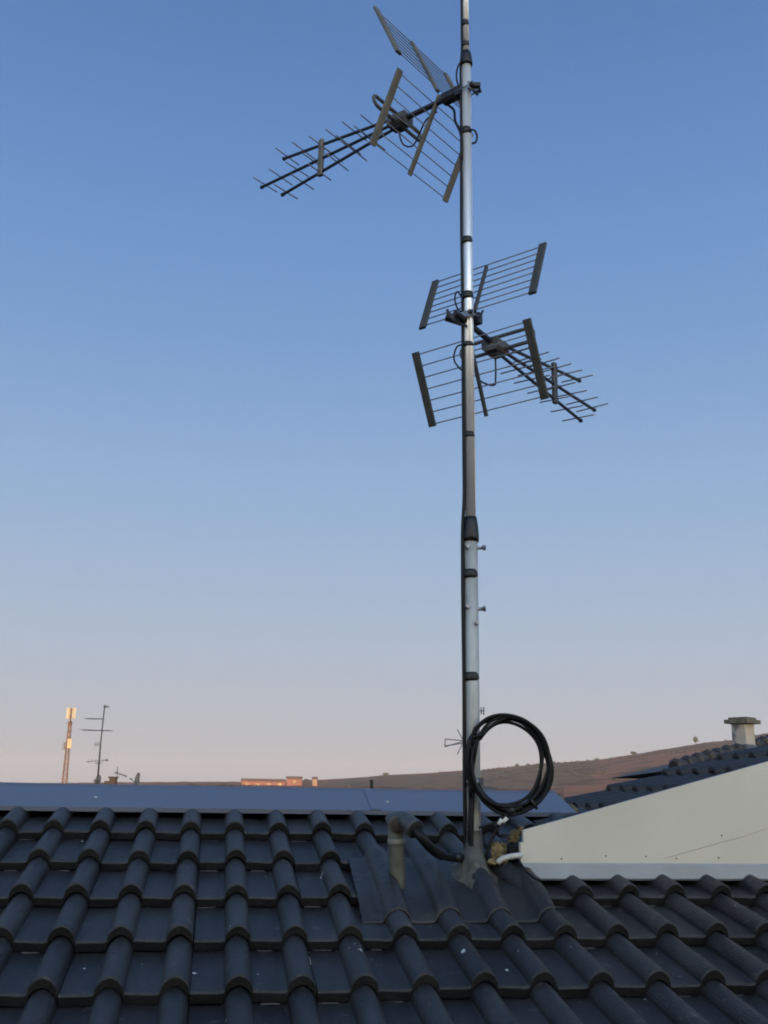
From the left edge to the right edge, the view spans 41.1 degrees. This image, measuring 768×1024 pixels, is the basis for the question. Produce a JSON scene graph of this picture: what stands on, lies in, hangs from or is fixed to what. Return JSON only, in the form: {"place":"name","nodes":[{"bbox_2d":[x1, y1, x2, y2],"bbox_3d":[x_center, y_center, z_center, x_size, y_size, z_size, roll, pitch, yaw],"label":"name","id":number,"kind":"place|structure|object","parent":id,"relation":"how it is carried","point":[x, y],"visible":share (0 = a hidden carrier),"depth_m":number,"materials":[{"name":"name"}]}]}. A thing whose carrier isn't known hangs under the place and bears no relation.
{"place":"outdoors","nodes":[
{"label":"outdoors","id":0,"kind":"place"},
{"bbox_2d":[0,0,767,782],"label":"sky","id":1,"kind":"structure","parent":0,"point":[231,504],"materials":[{"name":"blue"}]},
{"bbox_2d":[67,733,767,796],"bbox_3d":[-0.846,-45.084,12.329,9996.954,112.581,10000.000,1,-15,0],"label":"ground","id":2,"kind":"structure","parent":0,"point":[572,784],"depth_m":936.37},
{"bbox_2d":[61,708,75,783],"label":"telecom tower","id":3,"kind":"structure","parent":2,"relation":"on","point":[68,742],"depth_m":252.97,"materials":[{"name":"metal"}]},
{"bbox_2d":[241,778,285,784],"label":"long building","id":4,"kind":"structure","parent":2,"relation":"on","point":[246,781],"depth_m":590.31,"materials":[{"name":"red brick"}]},
{"bbox_2d":[286,776,302,785],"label":"apartment block","id":5,"kind":"structure","parent":2,"relation":"on","point":[294,780],"depth_m":611.01,"materials":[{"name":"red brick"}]},
{"bbox_2d":[312,777,317,785],"bbox_3d":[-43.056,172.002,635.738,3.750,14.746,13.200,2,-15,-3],"label":"chimney","id":6,"kind":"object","parent":2,"relation":"on","point":[314,781],"depth_m":631.23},
{"bbox_2d":[188,784,563,797],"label":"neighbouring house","id":7,"kind":"structure","parent":2,"relation":"on","point":[559,791],"depth_m":29.12,"materials":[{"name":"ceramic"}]},
{"bbox_2d":[0,745,767,1023],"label":"house","id":8,"kind":"structure","parent":2,"relation":"on","point":[645,901],"depth_m":2.87,"materials":[{"name":"tile"}]},
{"bbox_2d":[385,811,423,888],"bbox_3d":[0.049,1.022,3.021,0.075,0.271,0.146,11,-19,-34],"label":"cable entry pipe","id":9,"kind":"object","parent":8,"relation":"on","point":[399,823],"visible":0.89,"depth_m":3.02,"materials":[{"name":"plastic"}]},
{"bbox_2d":[412,826,463,862],"bbox_3d":[0.179,0.998,3.085,0.065,0.121,0.291,-11,-19,37],"label":"cable conduit","id":10,"kind":"object","parent":9,"relation":"attached to","point":[424,840],"visible":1,"depth_m":3.00,"materials":[{"name":"black plastic"}]},
{"bbox_2d":[446,0,497,887],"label":"antenna mast","id":11,"kind":"object","parent":8,"relation":"on","point":[469,865],"visible":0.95,"depth_m":3.47,"materials":[{"name":"metal"}]},
{"bbox_2d":[253,6,481,202],"bbox_3d":[-0.092,-1.584,4.262,1.169,0.619,0.507,-11,-19,37],"label":"tv antenna","id":12,"kind":"object","parent":11,"relation":"attached to","point":[396,121],"visible":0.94,"depth_m":4.10,"materials":[{"name":"metal"}]},
{"bbox_2d":[399,111,436,147],"bbox_3d":[0.139,-1.513,4.069,0.181,0.103,0.025,-10,-19,35],"label":"coaxial cable","id":13,"kind":"object","parent":12,"relation":"attached to","point":[403,144],"visible":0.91,"depth_m":4.08,"materials":[{"name":"black plastic"}]},
{"bbox_2d":[447,104,462,159],"bbox_3d":[0.274,-1.460,3.925,0.021,0.296,0.098,9,-17,-28],"label":"coaxial cable","id":14,"kind":"object","parent":11,"relation":"attached to","point":[458,128],"visible":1,"depth_m":3.89,"materials":[{"name":"black plastic"}]},
{"bbox_2d":[453,344,461,370],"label":"coaxial cable","id":15,"kind":"object","parent":11,"relation":"attached to","point":[457,346],"visible":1,"depth_m":3.64,"materials":[{"name":"black plastic"}]},
{"bbox_2d":[454,291,461,311],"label":"coaxial cable","id":16,"kind":"object","parent":11,"relation":"attached to","point":[458,309],"visible":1,"depth_m":3.69,"materials":[{"name":"black plastic"}]},
{"bbox_2d":[456,59,461,84],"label":"coaxial cable","id":17,"kind":"object","parent":11,"relation":"attached to","point":[457,71],"visible":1,"depth_m":3.94,"materials":[{"name":"black plastic"}]},
{"bbox_2d":[460,220,462,768],"bbox_3d":[0.273,-0.242,3.572,0.015,2.752,0.010,1,-15,0],"label":"coaxial cable","id":18,"kind":"object","parent":11,"relation":"attached to","point":[461,520],"visible":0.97,"depth_m":3.52,"materials":[{"name":"black plastic"}]},
{"bbox_2d":[459,0,465,846],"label":"coaxial cable","id":19,"kind":"object","parent":11,"relation":"attached to","point":[461,205],"visible":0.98,"depth_m":3.75,"materials":[{"name":"black plastic"}]},
{"bbox_2d":[462,344,465,847],"bbox_3d":[0.268,0.246,3.418,0.015,1.750,0.008,1,-15,0],"label":"coaxial cable","id":20,"kind":"object","parent":11,"relation":"attached to","point":[463,556],"visible":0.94,"depth_m":3.42,"materials":[{"name":"black plastic"}]},
{"bbox_2d":[467,750,470,842],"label":"coaxial cable","id":21,"kind":"object","parent":11,"relation":"attached to","point":[468,813],"visible":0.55,"depth_m":3.21,"materials":[{"name":"black plastic"}]},
{"bbox_2d":[469,751,473,845],"bbox_3d":[0.271,0.935,3.213,0.018,0.362,0.028,4,-16,-12],"label":"coaxial cable","id":22,"kind":"object","parent":11,"relation":"attached to","point":[473,816],"visible":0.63,"depth_m":3.19,"materials":[{"name":"black plastic"}]},
{"bbox_2d":[469,741,474,845],"bbox_3d":[0.278,0.919,3.213,0.018,0.394,0.029,-7,-17,27],"label":"coaxial cable","id":23,"kind":"object","parent":11,"relation":"attached to","point":[471,820],"visible":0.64,"depth_m":3.19,"materials":[{"name":"black plastic"}]},
{"bbox_2d":[468,129,477,143],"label":"coaxial cable","id":24,"kind":"object","parent":11,"relation":"attached to","point":[475,131],"visible":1,"depth_m":3.88,"materials":[{"name":"black plastic"}]},
{"bbox_2d":[464,713,553,859],"bbox_3d":[0.395,0.863,3.210,0.288,0.456,0.048,2,-15,-4],"label":"cable coil","id":25,"kind":"object","parent":11,"relation":"hanging from","point":[519,807],"visible":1,"depth_m":3.22,"materials":[{"name":"black plastic"}]},
{"bbox_2d":[411,242,607,426],"bbox_3d":[0.583,-0.570,4.035,0.507,0.626,1.082,-11,-19,36],"label":"tv antenna","id":26,"kind":"object","parent":11,"relation":"attached to","point":[496,347],"visible":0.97,"depth_m":3.79,"materials":[{"name":"metal"}]},
{"bbox_2d":[481,358,496,385],"bbox_3d":[0.383,-0.525,3.747,0.018,0.142,0.125,-11,-19,36],"label":"coaxial cable","id":27,"kind":"object","parent":26,"relation":"attached to","point":[495,375],"visible":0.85,"depth_m":3.79,"materials":[{"name":"black plastic"}]},
{"bbox_2d":[482,786,499,789],"bbox_3d":[0.596,1.614,5.859,0.121,0.089,0.150,1,-15,0],"label":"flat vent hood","id":28,"kind":"object","parent":8,"relation":"on","point":[487,788],"visible":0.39,"depth_m":5.79,"materials":[{"name":"grey metal"}]},
{"bbox_2d":[518,859,541,882],"bbox_3d":[0.428,1.062,3.034,0.013,0.052,0.195,4,-16,-11],"label":"coaxial cable","id":29,"kind":"object","parent":8,"relation":"attached to","point":[528,873],"visible":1,"depth_m":3.02,"materials":[{"name":"plastic"}]},
{"bbox_2d":[93,733,764,785],"bbox_3d":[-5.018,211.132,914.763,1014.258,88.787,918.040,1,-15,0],"label":"hillside scrub","id":30,"kind":"object","parent":2,"relation":"on","point":[571,768],"visible":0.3,"depth_m":1043.25,"materials":[{"name":"green plant"}]},
{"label":"neighbouring house","id":31,"kind":"object","parent":2,"relation":"on","visible":0},
{"bbox_2d":[79,704,111,783],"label":"aerial mast","id":32,"kind":"object","parent":31,"relation":"on","point":[101,730],"visible":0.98,"depth_m":43.88,"materials":[{"name":"grey metal"}]},
{"bbox_2d":[93,775,100,783],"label":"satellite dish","id":33,"kind":"object","parent":31,"relation":"on","point":[99,779],"visible":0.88,"depth_m":43.48,"materials":[{"name":"grey metal"}]},
{"bbox_2d":[104,776,118,783],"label":"brick chimney","id":34,"kind":"object","parent":31,"relation":"on","point":[112,780],"visible":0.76,"depth_m":43.43,"materials":[{"name":"brown brick"}]},
{"bbox_2d":[130,773,139,784],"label":"satellite dish","id":35,"kind":"object","parent":31,"relation":"on","point":[137,779],"visible":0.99,"depth_m":43.50,"materials":[{"name":"grey metal"}]},
{"bbox_3d":[2.067,8.969,13.625,7.216,8.950,6.659,1,-15,0],"label":"neighbouring house","id":36,"kind":"object","parent":2,"relation":"on","visible":0},
{"bbox_2d":[445,707,483,753],"bbox_3d":[0.997,3.087,12.637,0.500,1.348,0.036,1,-15,0],"label":"distant aerial","id":37,"kind":"object","parent":36,"relation":"on","point":[481,710],"visible":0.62,"depth_m":12.70,"materials":[{"name":"grey metal"}]},
{"bbox_2d":[612,717,767,778],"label":"neighbouring house","id":38,"kind":"structure","parent":0,"point":[743,733],"depth_m":18.49,"materials":[{"name":"concrete"},{"name":"plaster"}]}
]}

